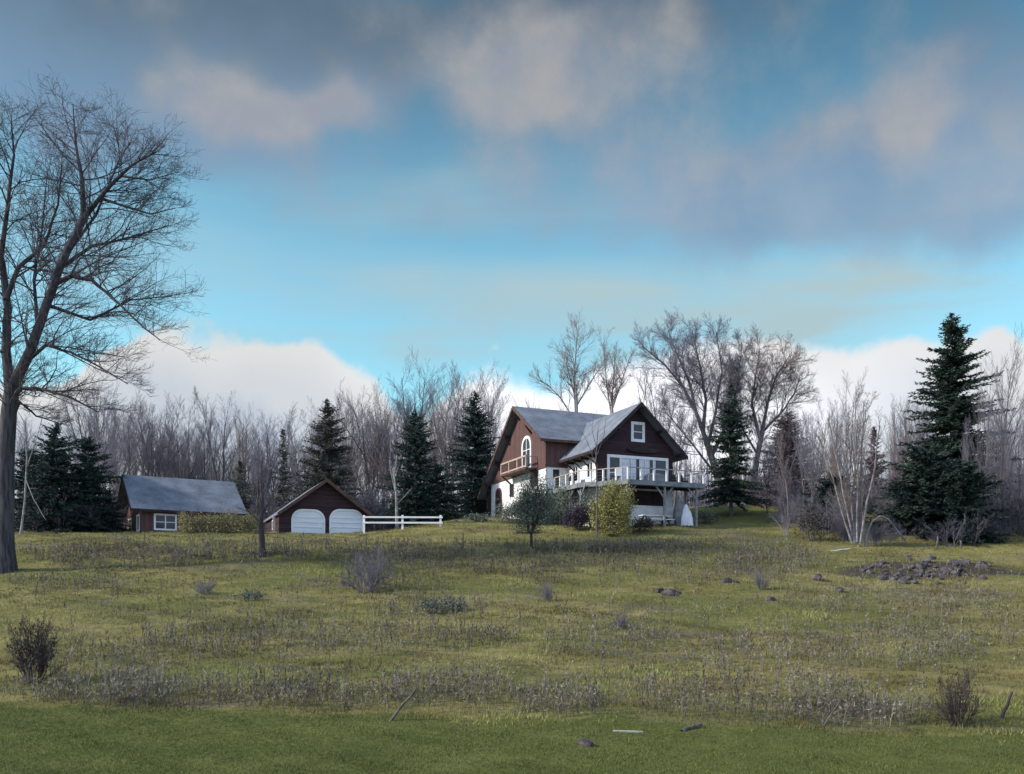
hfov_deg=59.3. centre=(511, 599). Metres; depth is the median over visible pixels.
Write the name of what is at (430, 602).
shrub
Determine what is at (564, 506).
shrub
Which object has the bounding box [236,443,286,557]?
tree
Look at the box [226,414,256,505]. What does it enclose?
bare tree
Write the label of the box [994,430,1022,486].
bare tree
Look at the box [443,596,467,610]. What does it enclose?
shrub
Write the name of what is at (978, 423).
bare tree
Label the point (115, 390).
bare tree
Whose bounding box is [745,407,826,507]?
larch tree
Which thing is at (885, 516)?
brush shrub
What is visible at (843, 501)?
brush shrub
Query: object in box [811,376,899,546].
birch tree
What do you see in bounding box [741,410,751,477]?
bare tree
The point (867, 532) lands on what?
bowed tree
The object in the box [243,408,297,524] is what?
bare tree
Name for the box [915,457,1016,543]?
cedar tree
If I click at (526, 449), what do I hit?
window
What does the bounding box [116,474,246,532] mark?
barn
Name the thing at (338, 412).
bare tree
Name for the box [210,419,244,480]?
bare tree
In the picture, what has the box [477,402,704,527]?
house
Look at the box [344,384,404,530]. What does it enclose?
bare tree
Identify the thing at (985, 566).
stone
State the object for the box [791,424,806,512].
bare tree
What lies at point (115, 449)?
bare tree
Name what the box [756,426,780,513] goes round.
bare tree
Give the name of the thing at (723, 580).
boulder
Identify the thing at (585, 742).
rock
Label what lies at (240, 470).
fir tree
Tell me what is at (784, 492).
brush shrub
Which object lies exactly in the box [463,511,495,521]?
shrub
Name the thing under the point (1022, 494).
bare tree
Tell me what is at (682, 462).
bare tree
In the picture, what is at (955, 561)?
stone
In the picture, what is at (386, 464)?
bare tree
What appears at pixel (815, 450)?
bare tree
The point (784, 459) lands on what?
bare tree
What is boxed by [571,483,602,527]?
shrub
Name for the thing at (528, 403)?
bare tree
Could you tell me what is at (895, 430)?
bare tree
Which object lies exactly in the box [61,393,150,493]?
bare tree
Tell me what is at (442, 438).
bare tree
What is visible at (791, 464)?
bare tree
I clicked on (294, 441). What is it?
bare tree
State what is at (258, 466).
bare tree
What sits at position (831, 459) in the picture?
bare tree
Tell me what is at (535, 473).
window
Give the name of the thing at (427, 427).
bare tree
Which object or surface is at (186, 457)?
bare tree
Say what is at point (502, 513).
shrub
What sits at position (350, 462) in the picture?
bare tree
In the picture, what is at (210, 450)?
bare tree
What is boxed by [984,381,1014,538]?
bare tree
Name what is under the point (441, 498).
spruce tree
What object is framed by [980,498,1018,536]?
brush shrub
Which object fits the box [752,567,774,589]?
bare shrub
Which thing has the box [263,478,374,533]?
garage
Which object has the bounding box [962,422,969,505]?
bare tree
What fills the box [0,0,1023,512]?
sky
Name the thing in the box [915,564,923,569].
stone
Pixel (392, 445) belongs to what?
bare tree
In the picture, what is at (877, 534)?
brush shrub
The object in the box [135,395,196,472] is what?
bare tree
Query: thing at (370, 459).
bare tree
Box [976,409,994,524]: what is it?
bare tree
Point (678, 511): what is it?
covered parasol
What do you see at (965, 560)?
stone
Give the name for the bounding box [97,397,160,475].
bare tree
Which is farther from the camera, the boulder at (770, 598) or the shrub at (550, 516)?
the shrub at (550, 516)
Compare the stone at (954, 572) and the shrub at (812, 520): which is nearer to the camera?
the stone at (954, 572)
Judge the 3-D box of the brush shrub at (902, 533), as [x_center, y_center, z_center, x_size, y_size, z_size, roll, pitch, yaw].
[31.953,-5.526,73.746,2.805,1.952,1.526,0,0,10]
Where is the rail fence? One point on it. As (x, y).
(402, 522)
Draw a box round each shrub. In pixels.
[3,608,67,684]
[25,509,39,530]
[44,491,87,526]
[80,500,112,532]
[104,501,128,527]
[189,579,217,593]
[232,587,266,601]
[245,493,272,525]
[260,490,290,514]
[335,545,398,592]
[340,477,385,526]
[346,483,394,529]
[351,493,388,530]
[352,484,380,529]
[354,485,397,529]
[358,482,391,529]
[369,514,384,531]
[372,501,400,528]
[374,482,403,529]
[415,594,447,612]
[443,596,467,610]
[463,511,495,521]
[487,500,526,522]
[535,507,559,524]
[536,581,554,601]
[538,466,586,524]
[560,502,591,529]
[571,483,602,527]
[584,469,638,534]
[612,614,629,627]
[631,516,659,531]
[693,506,719,523]
[719,461,770,504]
[739,462,768,504]
[744,473,772,504]
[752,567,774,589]
[769,475,790,523]
[769,492,801,535]
[775,468,809,520]
[777,493,799,522]
[784,492,819,531]
[785,494,803,520]
[788,499,833,540]
[796,502,832,531]
[799,473,873,529]
[808,491,860,525]
[812,493,845,537]
[822,495,861,539]
[822,504,873,540]
[825,475,867,537]
[828,511,861,539]
[855,520,904,543]
[861,524,879,544]
[864,470,887,524]
[866,521,887,544]
[867,521,884,544]
[871,478,888,517]
[876,501,893,532]
[882,468,906,502]
[889,524,918,542]
[914,512,976,546]
[926,529,944,541]
[928,665,990,726]
[964,510,994,545]
[973,463,1023,524]
[975,463,1023,532]
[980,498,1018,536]
[986,498,1016,525]
[987,469,1023,530]
[987,520,1010,539]
[988,490,1008,527]
[989,458,1023,524]
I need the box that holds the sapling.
[583,416,606,537]
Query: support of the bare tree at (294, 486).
on the ground at (614, 687)
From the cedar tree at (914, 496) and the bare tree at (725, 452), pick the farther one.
the bare tree at (725, 452)
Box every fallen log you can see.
[680,722,702,730]
[830,548,849,550]
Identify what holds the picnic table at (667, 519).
on the ground at (614, 687)
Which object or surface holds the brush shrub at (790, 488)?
on the ground at (614, 687)
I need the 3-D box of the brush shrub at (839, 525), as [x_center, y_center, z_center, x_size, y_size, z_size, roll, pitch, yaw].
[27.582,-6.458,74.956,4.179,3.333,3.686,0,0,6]
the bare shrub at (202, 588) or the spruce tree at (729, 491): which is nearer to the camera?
the bare shrub at (202, 588)
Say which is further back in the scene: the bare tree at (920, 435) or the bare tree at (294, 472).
the bare tree at (294, 472)
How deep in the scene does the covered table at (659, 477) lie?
81.48 m
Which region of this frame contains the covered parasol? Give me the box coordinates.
[673,496,682,525]
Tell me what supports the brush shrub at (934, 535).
on the ground at (614, 687)
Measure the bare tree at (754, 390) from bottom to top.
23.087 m
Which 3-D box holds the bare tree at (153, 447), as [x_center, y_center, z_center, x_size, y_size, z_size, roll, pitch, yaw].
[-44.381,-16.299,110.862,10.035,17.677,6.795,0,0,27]
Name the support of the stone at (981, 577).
on the ground at (614, 687)
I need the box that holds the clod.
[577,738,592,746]
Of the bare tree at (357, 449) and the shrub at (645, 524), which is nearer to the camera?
the shrub at (645, 524)
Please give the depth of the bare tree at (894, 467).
80.55 m
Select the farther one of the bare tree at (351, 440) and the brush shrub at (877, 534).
the bare tree at (351, 440)
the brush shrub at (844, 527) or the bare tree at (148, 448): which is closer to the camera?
the brush shrub at (844, 527)
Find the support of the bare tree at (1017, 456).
on the ground at (614, 687)
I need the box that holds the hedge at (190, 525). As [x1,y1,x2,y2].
[176,504,265,532]
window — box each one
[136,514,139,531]
[154,513,176,530]
[510,484,513,496]
[521,436,531,467]
[530,470,537,486]
[572,466,578,481]
[587,461,592,478]
[607,454,667,480]
[618,489,662,505]
[631,421,644,442]
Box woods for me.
[14,426,1023,530]
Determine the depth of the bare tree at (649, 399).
123.47 m
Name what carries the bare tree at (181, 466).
on the ground at (614, 687)
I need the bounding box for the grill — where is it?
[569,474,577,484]
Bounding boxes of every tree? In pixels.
[0,66,216,573]
[14,422,123,533]
[14,448,58,530]
[15,414,28,475]
[15,428,27,498]
[15,440,29,492]
[16,408,49,534]
[17,415,36,497]
[29,436,134,532]
[39,423,80,491]
[47,371,110,495]
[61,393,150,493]
[66,384,139,500]
[68,445,128,492]
[78,398,126,500]
[84,382,121,460]
[89,490,133,532]
[93,408,139,492]
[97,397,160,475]
[99,403,157,522]
[106,427,126,501]
[111,388,146,483]
[111,404,179,477]
[127,390,179,476]
[127,393,191,476]
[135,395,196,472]
[145,415,196,477]
[147,430,212,479]
[156,429,205,478]
[158,443,180,477]
[161,413,215,478]
[165,393,206,478]
[170,428,192,478]
[183,424,208,479]
[184,434,213,479]
[186,441,234,480]
[189,407,240,479]
[191,385,247,480]
[202,408,214,478]
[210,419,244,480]
[220,441,235,481]
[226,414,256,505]
[227,459,258,528]
[228,404,260,505]
[232,404,256,500]
[233,435,261,506]
[235,445,251,499]
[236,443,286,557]
[242,432,284,529]
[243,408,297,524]
[246,459,277,511]
[250,415,292,515]
[250,446,301,516]
[264,429,295,530]
[269,454,312,498]
[271,428,319,491]
[272,399,375,525]
[274,415,300,507]
[277,404,337,487]
[290,468,302,498]
[295,409,371,473]
[299,396,354,465]
[303,413,356,488]
[317,377,353,480]
[331,377,443,525]
[334,412,370,499]
[335,392,360,477]
[335,430,362,487]
[336,406,370,492]
[339,377,403,524]
[340,397,370,496]
[343,440,398,509]
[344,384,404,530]
[345,409,393,529]
[350,409,391,499]
[363,382,393,507]
[363,402,404,498]
[369,414,401,529]
[370,408,456,526]
[370,409,406,498]
[375,419,396,528]
[380,348,448,489]
[385,391,435,491]
[388,443,411,528]
[394,463,471,527]
[395,397,450,474]
[412,398,438,463]
[417,358,499,503]
[417,380,436,482]
[418,361,471,503]
[424,420,458,492]
[426,405,471,482]
[429,367,472,493]
[438,397,460,499]
[441,390,499,516]
[447,358,477,509]
[457,388,472,490]
[458,392,511,481]
[463,370,508,478]
[479,370,507,461]
[482,413,503,471]
[503,467,559,548]
[514,394,540,408]
[529,305,614,411]
[588,326,637,413]
[626,359,688,437]
[629,308,762,505]
[667,400,693,506]
[687,383,771,515]
[699,325,821,504]
[708,408,747,505]
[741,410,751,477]
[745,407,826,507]
[753,417,771,496]
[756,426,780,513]
[759,418,810,526]
[768,452,787,517]
[775,425,792,516]
[777,409,808,464]
[779,422,791,493]
[788,412,819,450]
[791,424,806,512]
[792,409,813,510]
[801,409,827,485]
[802,434,827,527]
[805,397,836,485]
[806,435,822,485]
[810,425,823,475]
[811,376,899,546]
[813,442,848,477]
[823,398,849,474]
[823,429,842,477]
[824,397,848,471]
[827,426,845,477]
[828,419,861,493]
[833,367,867,501]
[833,400,879,496]
[851,425,891,511]
[855,443,866,486]
[858,450,872,502]
[864,420,879,476]
[864,442,1009,542]
[864,515,906,545]
[868,469,914,532]
[876,313,1023,523]
[880,433,908,466]
[883,413,902,508]
[884,399,902,481]
[885,394,903,500]
[886,397,936,464]
[888,432,901,507]
[888,444,898,504]
[892,408,917,472]
[893,396,918,487]
[894,405,935,456]
[901,397,931,444]
[908,407,932,470]
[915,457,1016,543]
[959,414,976,463]
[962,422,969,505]
[965,356,1016,525]
[966,380,985,475]
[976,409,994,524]
[983,322,1023,526]
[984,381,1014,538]
[984,394,1023,472]
[988,400,1008,515]
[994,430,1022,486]
[1002,419,1019,532]
[1008,401,1022,487]
[1009,397,1023,534]
[1016,422,1023,455]
[1016,422,1023,536]
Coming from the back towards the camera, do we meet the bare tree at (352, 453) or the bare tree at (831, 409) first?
the bare tree at (831, 409)
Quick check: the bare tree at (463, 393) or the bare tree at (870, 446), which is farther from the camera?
the bare tree at (463, 393)
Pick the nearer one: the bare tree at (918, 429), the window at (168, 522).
the window at (168, 522)
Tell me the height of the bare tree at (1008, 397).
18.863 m
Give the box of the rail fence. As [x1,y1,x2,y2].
[363,515,442,532]
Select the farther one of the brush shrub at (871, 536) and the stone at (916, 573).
the brush shrub at (871, 536)
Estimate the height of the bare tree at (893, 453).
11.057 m
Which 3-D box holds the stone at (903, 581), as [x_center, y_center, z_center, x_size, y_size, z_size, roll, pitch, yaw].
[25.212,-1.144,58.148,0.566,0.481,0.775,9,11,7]
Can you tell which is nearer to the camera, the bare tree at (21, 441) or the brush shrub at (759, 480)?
the brush shrub at (759, 480)
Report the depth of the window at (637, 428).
82.96 m
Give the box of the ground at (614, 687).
[0,505,1023,773]
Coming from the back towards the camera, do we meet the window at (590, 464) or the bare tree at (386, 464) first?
the bare tree at (386, 464)
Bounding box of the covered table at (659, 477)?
[643,473,665,480]
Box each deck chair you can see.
[616,468,621,479]
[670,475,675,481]
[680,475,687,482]
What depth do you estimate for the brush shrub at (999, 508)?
80.28 m
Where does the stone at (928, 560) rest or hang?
on the ground at (614, 687)
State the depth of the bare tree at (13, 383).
61.26 m
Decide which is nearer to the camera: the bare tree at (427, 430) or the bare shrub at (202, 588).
the bare shrub at (202, 588)
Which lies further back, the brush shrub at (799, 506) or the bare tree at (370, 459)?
the bare tree at (370, 459)
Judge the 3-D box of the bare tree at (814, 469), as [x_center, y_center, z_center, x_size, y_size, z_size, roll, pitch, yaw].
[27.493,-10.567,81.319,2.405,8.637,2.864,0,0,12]
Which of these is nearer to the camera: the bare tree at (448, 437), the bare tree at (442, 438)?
the bare tree at (442, 438)
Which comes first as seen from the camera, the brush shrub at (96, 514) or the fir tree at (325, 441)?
the brush shrub at (96, 514)
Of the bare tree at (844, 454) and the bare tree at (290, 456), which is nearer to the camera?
the bare tree at (844, 454)
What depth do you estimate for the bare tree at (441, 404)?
130.25 m
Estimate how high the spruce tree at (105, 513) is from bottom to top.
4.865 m
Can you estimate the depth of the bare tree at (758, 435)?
104.19 m
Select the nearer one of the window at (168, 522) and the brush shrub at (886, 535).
the brush shrub at (886, 535)
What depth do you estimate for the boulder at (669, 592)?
54.02 m
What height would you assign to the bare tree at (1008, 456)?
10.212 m
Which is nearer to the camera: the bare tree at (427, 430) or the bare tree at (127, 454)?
the bare tree at (127, 454)
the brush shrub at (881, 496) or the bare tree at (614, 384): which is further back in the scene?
the bare tree at (614, 384)
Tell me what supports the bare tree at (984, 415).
on the ground at (614, 687)
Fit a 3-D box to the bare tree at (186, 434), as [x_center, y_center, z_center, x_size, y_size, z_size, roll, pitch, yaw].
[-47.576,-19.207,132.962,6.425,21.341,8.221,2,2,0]
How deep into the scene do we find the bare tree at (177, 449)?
132.74 m
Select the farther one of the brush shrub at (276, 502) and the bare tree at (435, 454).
the bare tree at (435, 454)
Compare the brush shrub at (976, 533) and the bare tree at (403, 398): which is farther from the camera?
the bare tree at (403, 398)
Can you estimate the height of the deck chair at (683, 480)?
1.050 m
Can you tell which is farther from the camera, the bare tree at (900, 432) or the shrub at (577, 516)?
the bare tree at (900, 432)
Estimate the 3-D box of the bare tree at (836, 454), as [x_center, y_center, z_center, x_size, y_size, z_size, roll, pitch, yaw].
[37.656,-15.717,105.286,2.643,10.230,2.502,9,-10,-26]
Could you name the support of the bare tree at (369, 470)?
on the ground at (614, 687)
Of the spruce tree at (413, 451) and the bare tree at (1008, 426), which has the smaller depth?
the spruce tree at (413, 451)
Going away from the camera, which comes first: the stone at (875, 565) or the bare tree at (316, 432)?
the stone at (875, 565)
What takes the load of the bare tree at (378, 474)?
on the ground at (614, 687)
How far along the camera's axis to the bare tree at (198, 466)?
115.31 m
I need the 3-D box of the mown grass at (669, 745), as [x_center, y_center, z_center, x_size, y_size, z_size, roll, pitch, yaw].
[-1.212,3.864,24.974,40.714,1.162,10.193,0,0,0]
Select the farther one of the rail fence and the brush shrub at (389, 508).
the brush shrub at (389, 508)
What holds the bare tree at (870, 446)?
on the ground at (614, 687)
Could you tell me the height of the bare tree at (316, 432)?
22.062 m
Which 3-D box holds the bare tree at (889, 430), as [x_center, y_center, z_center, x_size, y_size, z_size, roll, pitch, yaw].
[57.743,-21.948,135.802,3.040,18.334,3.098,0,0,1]
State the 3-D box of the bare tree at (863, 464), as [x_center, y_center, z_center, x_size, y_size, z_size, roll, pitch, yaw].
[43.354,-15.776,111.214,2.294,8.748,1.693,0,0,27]
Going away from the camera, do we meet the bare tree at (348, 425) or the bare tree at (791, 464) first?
the bare tree at (791, 464)
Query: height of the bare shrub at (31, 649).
3.109 m
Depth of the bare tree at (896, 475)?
79.77 m
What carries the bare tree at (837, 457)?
on the ground at (614, 687)
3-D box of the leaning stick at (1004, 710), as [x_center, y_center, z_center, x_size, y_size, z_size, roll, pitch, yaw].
[15.162,3.269,27.611,0.430,0.927,0.119,0,0,0]
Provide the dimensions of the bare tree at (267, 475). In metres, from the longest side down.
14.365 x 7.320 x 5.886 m
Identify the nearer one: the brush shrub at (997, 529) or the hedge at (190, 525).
the brush shrub at (997, 529)
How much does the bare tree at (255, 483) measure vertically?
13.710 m
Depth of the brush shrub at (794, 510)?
82.92 m
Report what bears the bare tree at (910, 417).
on the ground at (614, 687)
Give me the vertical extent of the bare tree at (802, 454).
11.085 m
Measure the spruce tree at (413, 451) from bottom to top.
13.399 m
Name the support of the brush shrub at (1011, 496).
on the ground at (614, 687)
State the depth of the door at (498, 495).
97.16 m
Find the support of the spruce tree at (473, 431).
on the ground at (614, 687)
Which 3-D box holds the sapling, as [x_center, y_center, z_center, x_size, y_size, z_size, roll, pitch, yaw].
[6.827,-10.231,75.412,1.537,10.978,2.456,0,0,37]
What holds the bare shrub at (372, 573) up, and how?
on the ground at (614, 687)
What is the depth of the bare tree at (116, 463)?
133.70 m
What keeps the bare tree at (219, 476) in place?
on the ground at (614, 687)
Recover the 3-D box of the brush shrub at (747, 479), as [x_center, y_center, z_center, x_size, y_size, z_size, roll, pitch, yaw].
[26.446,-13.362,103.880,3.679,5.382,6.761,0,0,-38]
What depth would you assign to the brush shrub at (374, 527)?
102.68 m
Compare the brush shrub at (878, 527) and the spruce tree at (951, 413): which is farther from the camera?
the spruce tree at (951, 413)
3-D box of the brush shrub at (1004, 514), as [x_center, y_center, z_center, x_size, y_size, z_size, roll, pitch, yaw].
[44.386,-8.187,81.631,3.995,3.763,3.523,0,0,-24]
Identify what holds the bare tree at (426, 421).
on the ground at (614, 687)
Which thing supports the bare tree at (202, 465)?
on the ground at (614, 687)
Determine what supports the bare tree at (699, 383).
on the ground at (614, 687)
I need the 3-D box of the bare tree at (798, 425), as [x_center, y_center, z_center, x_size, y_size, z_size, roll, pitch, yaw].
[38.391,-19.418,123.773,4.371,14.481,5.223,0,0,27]
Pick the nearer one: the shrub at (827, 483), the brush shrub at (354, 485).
the shrub at (827, 483)
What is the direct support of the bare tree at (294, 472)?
on the ground at (614, 687)
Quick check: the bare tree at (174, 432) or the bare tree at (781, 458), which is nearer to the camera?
the bare tree at (781, 458)
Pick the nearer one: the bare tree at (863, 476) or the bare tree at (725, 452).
the bare tree at (863, 476)
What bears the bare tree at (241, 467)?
on the ground at (614, 687)
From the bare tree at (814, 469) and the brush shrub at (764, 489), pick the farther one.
the brush shrub at (764, 489)
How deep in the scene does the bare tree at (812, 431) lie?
107.47 m
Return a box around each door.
[291,509,324,533]
[329,509,362,533]
[495,488,501,516]
[551,468,560,488]
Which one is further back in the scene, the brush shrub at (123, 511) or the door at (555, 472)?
the brush shrub at (123, 511)
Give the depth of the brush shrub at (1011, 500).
80.15 m
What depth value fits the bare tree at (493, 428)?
115.69 m
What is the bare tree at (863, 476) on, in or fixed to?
on the ground at (614, 687)
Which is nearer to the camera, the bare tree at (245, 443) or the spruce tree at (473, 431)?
the spruce tree at (473, 431)
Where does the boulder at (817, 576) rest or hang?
on the ground at (614, 687)
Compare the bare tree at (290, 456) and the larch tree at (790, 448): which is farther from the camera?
the bare tree at (290, 456)
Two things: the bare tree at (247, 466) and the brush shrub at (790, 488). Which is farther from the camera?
the bare tree at (247, 466)
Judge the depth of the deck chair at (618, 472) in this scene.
79.40 m
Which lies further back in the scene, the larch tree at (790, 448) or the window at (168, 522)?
the larch tree at (790, 448)
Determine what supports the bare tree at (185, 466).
on the ground at (614, 687)
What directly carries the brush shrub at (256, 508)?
on the ground at (614, 687)
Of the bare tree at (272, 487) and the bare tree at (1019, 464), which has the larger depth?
the bare tree at (272, 487)
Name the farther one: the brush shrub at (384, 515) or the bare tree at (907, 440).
the brush shrub at (384, 515)
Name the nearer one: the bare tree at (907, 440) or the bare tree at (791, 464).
the bare tree at (791, 464)
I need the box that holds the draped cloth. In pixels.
[681,504,692,525]
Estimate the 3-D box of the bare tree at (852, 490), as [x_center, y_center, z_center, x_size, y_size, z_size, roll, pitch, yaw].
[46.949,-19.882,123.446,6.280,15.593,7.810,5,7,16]
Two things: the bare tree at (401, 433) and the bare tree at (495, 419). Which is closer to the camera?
the bare tree at (401, 433)
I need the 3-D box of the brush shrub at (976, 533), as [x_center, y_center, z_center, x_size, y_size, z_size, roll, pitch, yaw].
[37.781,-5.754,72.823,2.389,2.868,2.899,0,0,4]
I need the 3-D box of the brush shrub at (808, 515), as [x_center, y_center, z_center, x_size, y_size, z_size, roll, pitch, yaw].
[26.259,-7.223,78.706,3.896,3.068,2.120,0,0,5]
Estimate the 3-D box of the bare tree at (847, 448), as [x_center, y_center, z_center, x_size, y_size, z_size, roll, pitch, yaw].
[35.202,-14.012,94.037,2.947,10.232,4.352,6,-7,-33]
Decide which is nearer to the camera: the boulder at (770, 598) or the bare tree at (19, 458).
the boulder at (770, 598)
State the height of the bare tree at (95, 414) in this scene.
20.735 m
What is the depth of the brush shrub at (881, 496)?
86.78 m
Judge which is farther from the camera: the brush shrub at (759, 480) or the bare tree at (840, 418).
the bare tree at (840, 418)
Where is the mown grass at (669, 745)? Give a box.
[0,701,1023,773]
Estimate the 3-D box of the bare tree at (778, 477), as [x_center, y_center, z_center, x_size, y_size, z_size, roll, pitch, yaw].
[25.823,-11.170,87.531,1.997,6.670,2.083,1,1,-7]
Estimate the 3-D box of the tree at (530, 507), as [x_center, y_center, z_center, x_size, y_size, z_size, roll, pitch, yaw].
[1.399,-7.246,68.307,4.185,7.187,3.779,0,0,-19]
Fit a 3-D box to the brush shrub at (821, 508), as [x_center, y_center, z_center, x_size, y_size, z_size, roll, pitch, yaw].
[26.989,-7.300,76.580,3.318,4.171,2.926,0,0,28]
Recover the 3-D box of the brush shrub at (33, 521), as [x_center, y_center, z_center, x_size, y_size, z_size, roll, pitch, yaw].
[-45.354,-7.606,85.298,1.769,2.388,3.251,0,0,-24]
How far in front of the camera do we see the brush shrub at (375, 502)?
101.81 m
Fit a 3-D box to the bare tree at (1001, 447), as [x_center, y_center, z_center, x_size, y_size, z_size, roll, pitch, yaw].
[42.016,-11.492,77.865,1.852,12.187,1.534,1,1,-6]
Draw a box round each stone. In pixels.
[835,587,845,592]
[871,561,882,568]
[880,575,889,580]
[897,578,906,583]
[903,575,912,580]
[908,564,915,568]
[913,571,922,576]
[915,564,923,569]
[921,558,933,562]
[947,559,959,566]
[950,569,958,575]
[958,558,970,563]
[975,564,988,569]
[976,561,987,564]
[977,575,986,579]
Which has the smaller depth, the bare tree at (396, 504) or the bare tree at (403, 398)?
the bare tree at (396, 504)
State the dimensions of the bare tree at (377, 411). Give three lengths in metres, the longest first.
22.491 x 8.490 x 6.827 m
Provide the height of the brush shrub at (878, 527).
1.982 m
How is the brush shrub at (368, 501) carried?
on the ground at (614, 687)
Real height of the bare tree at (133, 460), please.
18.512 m
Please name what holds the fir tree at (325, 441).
on the ground at (614, 687)
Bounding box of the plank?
[613,730,642,732]
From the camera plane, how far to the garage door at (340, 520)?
84.70 m
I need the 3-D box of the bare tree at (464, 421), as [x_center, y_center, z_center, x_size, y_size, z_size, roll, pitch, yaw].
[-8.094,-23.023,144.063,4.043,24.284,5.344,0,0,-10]
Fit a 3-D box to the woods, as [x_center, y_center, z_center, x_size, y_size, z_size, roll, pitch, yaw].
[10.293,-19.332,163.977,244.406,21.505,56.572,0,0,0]
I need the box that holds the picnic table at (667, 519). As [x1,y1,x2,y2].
[635,515,674,525]
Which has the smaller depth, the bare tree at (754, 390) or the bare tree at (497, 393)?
the bare tree at (754, 390)
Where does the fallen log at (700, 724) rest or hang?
on the ground at (614, 687)
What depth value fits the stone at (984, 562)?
61.98 m
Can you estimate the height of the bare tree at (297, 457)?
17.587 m
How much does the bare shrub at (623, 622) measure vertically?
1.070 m
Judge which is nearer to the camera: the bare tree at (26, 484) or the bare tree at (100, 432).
the bare tree at (26, 484)
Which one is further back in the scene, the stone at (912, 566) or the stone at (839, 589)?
the stone at (912, 566)
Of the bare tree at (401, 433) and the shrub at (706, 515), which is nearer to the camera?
the shrub at (706, 515)
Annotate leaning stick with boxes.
[389,689,416,720]
[823,697,841,725]
[1000,692,1012,717]
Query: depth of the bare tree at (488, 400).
146.91 m
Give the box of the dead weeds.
[0,529,1023,728]
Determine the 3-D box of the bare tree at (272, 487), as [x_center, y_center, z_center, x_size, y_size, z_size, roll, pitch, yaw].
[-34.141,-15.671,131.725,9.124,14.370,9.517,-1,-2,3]
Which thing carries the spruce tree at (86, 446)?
on the ground at (614, 687)
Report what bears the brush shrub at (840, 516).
on the ground at (614, 687)
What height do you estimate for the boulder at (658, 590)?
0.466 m
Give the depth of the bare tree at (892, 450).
121.25 m
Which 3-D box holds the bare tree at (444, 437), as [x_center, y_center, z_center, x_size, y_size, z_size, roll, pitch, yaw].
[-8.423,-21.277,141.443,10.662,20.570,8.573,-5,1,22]
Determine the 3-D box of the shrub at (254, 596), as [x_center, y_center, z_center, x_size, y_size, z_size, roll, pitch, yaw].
[-15.224,-0.292,52.630,1.749,0.922,1.564,0,0,34]
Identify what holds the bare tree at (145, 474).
on the ground at (614, 687)
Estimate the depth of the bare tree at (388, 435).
136.66 m
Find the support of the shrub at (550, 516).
on the ground at (614, 687)
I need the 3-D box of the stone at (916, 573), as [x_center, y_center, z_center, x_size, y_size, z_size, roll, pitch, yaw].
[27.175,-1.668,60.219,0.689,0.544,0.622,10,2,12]
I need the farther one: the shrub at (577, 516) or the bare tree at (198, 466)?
the bare tree at (198, 466)
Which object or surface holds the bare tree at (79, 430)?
on the ground at (614, 687)
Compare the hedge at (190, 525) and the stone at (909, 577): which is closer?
the stone at (909, 577)
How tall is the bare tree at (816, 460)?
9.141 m
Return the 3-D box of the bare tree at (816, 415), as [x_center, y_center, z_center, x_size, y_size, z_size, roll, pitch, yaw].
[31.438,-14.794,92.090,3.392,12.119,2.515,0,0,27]
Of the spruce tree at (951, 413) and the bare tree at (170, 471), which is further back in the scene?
the bare tree at (170, 471)
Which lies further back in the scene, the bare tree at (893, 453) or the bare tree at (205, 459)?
the bare tree at (205, 459)
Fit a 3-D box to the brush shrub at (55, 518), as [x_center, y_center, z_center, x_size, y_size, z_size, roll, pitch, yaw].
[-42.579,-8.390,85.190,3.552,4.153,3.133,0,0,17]
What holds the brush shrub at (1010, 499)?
on the ground at (614, 687)
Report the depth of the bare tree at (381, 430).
128.97 m
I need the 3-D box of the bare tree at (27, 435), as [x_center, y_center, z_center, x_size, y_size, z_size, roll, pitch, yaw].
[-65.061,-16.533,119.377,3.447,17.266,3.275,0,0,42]
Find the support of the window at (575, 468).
in the house
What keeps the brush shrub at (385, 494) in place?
on the ground at (614, 687)
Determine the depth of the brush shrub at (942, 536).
72.40 m
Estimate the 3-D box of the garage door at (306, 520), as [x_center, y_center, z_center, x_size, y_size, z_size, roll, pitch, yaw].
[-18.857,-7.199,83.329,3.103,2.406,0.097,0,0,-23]
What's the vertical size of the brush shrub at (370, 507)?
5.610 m
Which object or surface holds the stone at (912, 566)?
on the ground at (614, 687)
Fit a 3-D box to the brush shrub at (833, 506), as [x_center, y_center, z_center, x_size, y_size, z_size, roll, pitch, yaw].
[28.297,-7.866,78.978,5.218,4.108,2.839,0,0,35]
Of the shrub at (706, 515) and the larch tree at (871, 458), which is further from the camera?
the larch tree at (871, 458)
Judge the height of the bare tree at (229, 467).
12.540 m
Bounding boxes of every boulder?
[655,588,663,592]
[660,589,681,595]
[721,578,732,582]
[765,596,775,600]
[811,573,821,580]
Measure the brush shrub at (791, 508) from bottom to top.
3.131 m
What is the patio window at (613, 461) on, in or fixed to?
in the house
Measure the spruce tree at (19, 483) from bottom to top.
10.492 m
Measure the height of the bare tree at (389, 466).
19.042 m
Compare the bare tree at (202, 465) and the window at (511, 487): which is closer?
the window at (511, 487)
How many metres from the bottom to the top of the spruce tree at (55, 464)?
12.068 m
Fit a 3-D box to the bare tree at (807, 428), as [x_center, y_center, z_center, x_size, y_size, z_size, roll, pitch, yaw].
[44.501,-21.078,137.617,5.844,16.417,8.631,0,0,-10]
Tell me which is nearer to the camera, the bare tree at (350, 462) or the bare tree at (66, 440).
the bare tree at (350, 462)
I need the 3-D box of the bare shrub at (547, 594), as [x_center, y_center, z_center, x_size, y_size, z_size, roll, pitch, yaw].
[1.972,-0.550,52.441,1.044,1.524,0.994,0,0,29]

